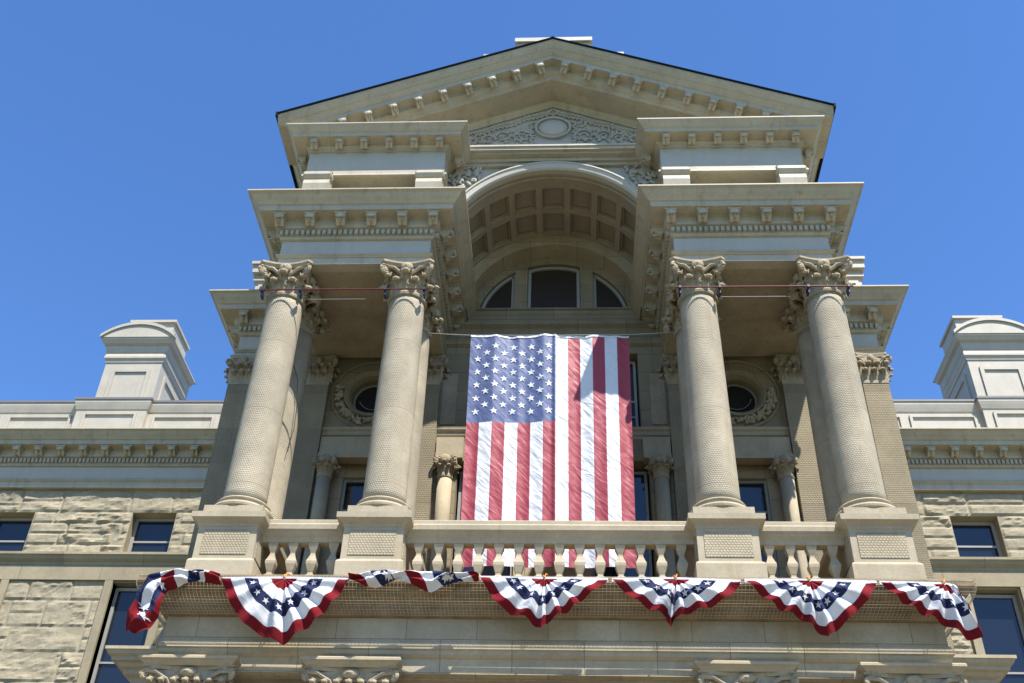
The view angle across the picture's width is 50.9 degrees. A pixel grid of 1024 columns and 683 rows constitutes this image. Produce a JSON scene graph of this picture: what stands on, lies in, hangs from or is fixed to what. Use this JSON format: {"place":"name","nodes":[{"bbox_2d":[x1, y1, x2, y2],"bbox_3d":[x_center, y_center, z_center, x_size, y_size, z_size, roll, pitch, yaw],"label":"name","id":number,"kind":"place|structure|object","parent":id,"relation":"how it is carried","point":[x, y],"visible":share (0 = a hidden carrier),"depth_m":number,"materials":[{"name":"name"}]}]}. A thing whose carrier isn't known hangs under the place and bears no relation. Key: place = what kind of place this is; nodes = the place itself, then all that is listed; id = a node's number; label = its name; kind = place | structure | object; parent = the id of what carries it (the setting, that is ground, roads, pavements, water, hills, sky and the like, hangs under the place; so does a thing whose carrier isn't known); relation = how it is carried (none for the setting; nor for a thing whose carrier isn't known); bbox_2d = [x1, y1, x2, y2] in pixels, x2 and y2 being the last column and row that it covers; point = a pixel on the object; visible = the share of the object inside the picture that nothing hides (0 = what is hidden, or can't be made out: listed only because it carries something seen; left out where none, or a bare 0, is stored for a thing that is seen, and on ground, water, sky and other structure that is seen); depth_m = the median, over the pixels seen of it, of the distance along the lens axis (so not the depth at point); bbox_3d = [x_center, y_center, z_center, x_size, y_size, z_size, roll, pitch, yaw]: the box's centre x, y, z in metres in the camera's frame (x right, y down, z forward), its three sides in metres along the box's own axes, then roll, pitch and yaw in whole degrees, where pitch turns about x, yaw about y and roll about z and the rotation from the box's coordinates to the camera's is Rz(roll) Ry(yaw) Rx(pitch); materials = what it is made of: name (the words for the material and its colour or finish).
{"place":"outdoors","nodes":[
{"label":"outdoors","id":0,"kind":"place"},
{"bbox_2d":[0,0,1023,400],"label":"sky","id":1,"kind":"structure","parent":0,"point":[135,135],"materials":[{"name":"blue"}]},
{"label":"lawn","id":2,"kind":"structure","parent":0,"visible":0},
{"bbox_2d":[0,36,1023,682],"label":"capitol building","id":3,"kind":"structure","parent":2,"relation":"on","point":[560,186],"depth_m":27.69,"materials":[{"name":"stone"}]},
{"bbox_2d":[0,518,32,550],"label":"window","id":4,"kind":"structure","parent":3,"relation":"in","point":[13,531],"depth_m":35.38,"materials":[{"name":"blue glass"}]},
{"bbox_2d":[90,588,147,682],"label":"window","id":5,"kind":"structure","parent":3,"relation":"in","point":[115,633],"depth_m":32.86,"materials":[{"name":"blue glass"}]},
{"bbox_2d":[127,518,174,551],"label":"window","id":6,"kind":"structure","parent":3,"relation":"in","point":[149,534],"depth_m":35.10,"materials":[{"name":"blue glass"}]},
{"bbox_2d":[126,568,221,633],"bbox_3d":[-6.391,4.852,20.230,1.640,1.336,0.323,0,-38,3],"label":"bunting","id":7,"kind":"object","parent":3,"relation":"hanging from","point":[145,606],"visible":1,"depth_m":20.32,"materials":[{"name":"multicoloured fabric"}]},
{"bbox_2d":[221,573,349,644],"bbox_3d":[-4.340,4.942,20.103,2.470,1.483,0.410,0,-38,3],"label":"bunting","id":8,"kind":"object","parent":3,"relation":"hanging from","point":[283,609],"visible":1,"depth_m":20.10,"materials":[{"name":"multicoloured fabric"}]},
{"bbox_2d":[287,366,297,451],"bbox_3d":[-5.240,1.573,25.616,0.308,2.404,0.057,25,-43,-26],"label":"loose cable","id":9,"kind":"object","parent":3,"relation":"hanging from","point":[296,407],"visible":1,"depth_m":25.77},
{"bbox_2d":[307,299,339,299],"bbox_3d":[-4.313,-1.038,26.375,1.450,0.014,0.016,0,-38,3],"label":"pale rod","id":10,"kind":"object","parent":3,"relation":"attached to","point":[323,299],"visible":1,"depth_m":26.39,"materials":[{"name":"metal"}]},
{"bbox_2d":[259,287,426,299],"bbox_3d":[-4.088,-1.161,25.989,4.100,0.190,0.240,0,-38,3],"label":"red rod","id":11,"kind":"object","parent":3,"relation":"attached to","point":[262,294],"visible":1,"depth_m":25.94,"materials":[{"name":"metal"}]},
{"bbox_2d":[336,480,364,558],"bbox_3d":[-3.890,5.439,26.472,1.070,4.650,0.080,0,-38,3],"label":"window","id":12,"kind":"structure","parent":3,"relation":"in","point":[352,492],"depth_m":27.69,"materials":[{"name":"blue glass"}]},
{"bbox_2d":[330,361,380,426],"bbox_3d":[-3.767,1.526,29.089,2.240,2.240,0.525,0,-38,3],"label":"oculus window","id":13,"kind":"structure","parent":3,"relation":"in","point":[359,395],"depth_m":29.16,"materials":[{"name":"stone"}]},
{"bbox_2d":[348,570,478,591],"bbox_3d":[-1.865,4.474,20.270,2.480,0.420,0.315,0,-38,3],"label":"bunting","id":14,"kind":"object","parent":3,"relation":"hanging from","point":[430,581],"visible":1,"depth_m":20.27,"materials":[{"name":"multicoloured fabric"}]},
{"bbox_2d":[453,471,512,575],"bbox_3d":[-0.692,5.462,26.151,1.450,5.300,0.080,0,-38,3],"label":"window","id":15,"kind":"structure","parent":3,"relation":"in","point":[488,570],"depth_m":26.14,"materials":[{"name":"blue glass"}]},
{"bbox_2d":[482,275,514,307],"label":"lunette window","id":16,"kind":"structure","parent":3,"relation":"in","point":[502,296],"depth_m":31.09,"materials":[{"name":"black glass"}]},
{"bbox_2d":[480,573,607,627],"bbox_3d":[0.583,4.783,19.957,2.420,1.193,0.410,0,-38,3],"label":"bunting","id":17,"kind":"object","parent":3,"relation":"hanging from","point":[541,601],"visible":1,"depth_m":19.96,"materials":[{"name":"multicoloured fabric"}]},
{"bbox_2d":[527,267,579,307],"bbox_3d":[1.213,-1.496,31.141,1.500,1.730,0.080,0,-38,3],"label":"lunette window","id":18,"kind":"structure","parent":3,"relation":"in","point":[548,287],"depth_m":31.21,"materials":[{"name":"black glass"}]},
{"bbox_2d":[429,331,678,335],"bbox_3d":[0.997,-0.194,26.835,6.302,0.137,0.040,0,-38,3],"label":"support wire","id":19,"kind":"object","parent":3,"relation":"attached to","point":[563,335],"visible":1,"depth_m":26.76,"materials":[{"name":"grey metal"}]},
{"bbox_2d":[461,334,636,567],"bbox_3d":[0.850,2.319,24.858,3.930,6.300,0.166,0,-38,3],"label":"national flag","id":20,"kind":"object","parent":19,"relation":"hanging from","point":[548,436],"visible":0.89,"depth_m":24.95,"materials":[{"name":"multicoloured fabric"}]},
{"bbox_2d":[136,573,976,637],"bbox_3d":[0.756,5.838,21.673,15.898,0.638,3.670,0,-38,3],"label":"wire netting","id":21,"kind":"object","parent":3,"relation":"attached to","point":[948,631],"visible":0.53,"depth_m":20.36,"materials":[{"name":"grey metal"}]},
{"bbox_2d":[593,274,625,306],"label":"lunette window","id":22,"kind":"structure","parent":3,"relation":"in","point":[604,295],"depth_m":30.93,"materials":[{"name":"black glass"}]},
{"bbox_2d":[592,472,652,576],"bbox_3d":[2.653,5.448,25.979,1.450,5.300,0.080,0,-38,3],"label":"window","id":23,"kind":"structure","parent":3,"relation":"in","point":[640,478],"depth_m":26.87,"materials":[{"name":"blue glass"}]},
{"bbox_2d":[630,361,638,426],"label":"window","id":24,"kind":"structure","parent":3,"relation":"in","point":[634,408],"depth_m":29.00,"materials":[{"name":"grey glass"}]},
{"bbox_2d":[612,574,740,626],"bbox_3d":[3.061,4.758,19.846,2.400,1.170,0.403,0,-38,3],"label":"bunting","id":25,"kind":"object","parent":3,"relation":"hanging from","point":[671,599],"visible":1,"depth_m":19.85,"materials":[{"name":"multicoloured fabric"}]},
{"bbox_2d":[724,360,780,426],"bbox_3d":[5.980,1.485,28.587,2.240,2.240,0.525,0,-38,3],"label":"oculus window","id":26,"kind":"structure","parent":3,"relation":"in","point":[747,394],"depth_m":28.64,"materials":[{"name":"stone"}]},
{"bbox_2d":[720,296,790,296],"bbox_3d":[5.849,-1.080,25.852,1.700,0.014,0.016,0,-38,3],"label":"pale rod","id":27,"kind":"object","parent":3,"relation":"attached to","point":[755,296],"visible":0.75,"depth_m":25.84,"materials":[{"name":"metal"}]},
{"bbox_2d":[738,481,778,577],"bbox_3d":[5.867,5.398,25.970,1.070,4.650,0.080,0,-38,3],"label":"window","id":28,"kind":"structure","parent":3,"relation":"in","point":[754,494],"depth_m":27.11,"materials":[{"name":"blue glass"}]},
{"bbox_2d":[675,284,852,297],"bbox_3d":[5.964,-1.203,25.471,4.170,0.190,0.240,0,-38,3],"label":"red rod","id":29,"kind":"object","parent":3,"relation":"attached to","point":[808,286],"visible":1,"depth_m":25.42,"materials":[{"name":"metal"}]},
{"bbox_2d":[744,575,876,635],"bbox_3d":[5.540,4.804,19.672,2.430,1.296,0.406,0,-38,3],"label":"bunting","id":30,"kind":"object","parent":3,"relation":"hanging from","point":[826,607],"visible":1,"depth_m":19.69,"materials":[{"name":"multicoloured fabric"}]},
{"bbox_2d":[879,579,982,639],"bbox_3d":[7.596,4.809,19.553,1.588,1.232,0.410,0,-38,3],"label":"bunting","id":31,"kind":"object","parent":3,"relation":"hanging from","point":[944,603],"visible":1,"depth_m":19.52,"materials":[{"name":"multicoloured fabric"}]},
{"bbox_2d":[951,522,1002,556],"bbox_3d":[14.496,6.343,33.625,1.450,1.530,0.080,0,-38,3],"label":"window","id":32,"kind":"structure","parent":3,"relation":"in","point":[973,539],"depth_m":33.74,"materials":[{"name":"blue glass"}]},
{"bbox_2d":[971,595,1023,682],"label":"window","id":33,"kind":"structure","parent":3,"relation":"in","point":[999,619],"depth_m":31.85,"materials":[{"name":"blue glass"}]}
]}

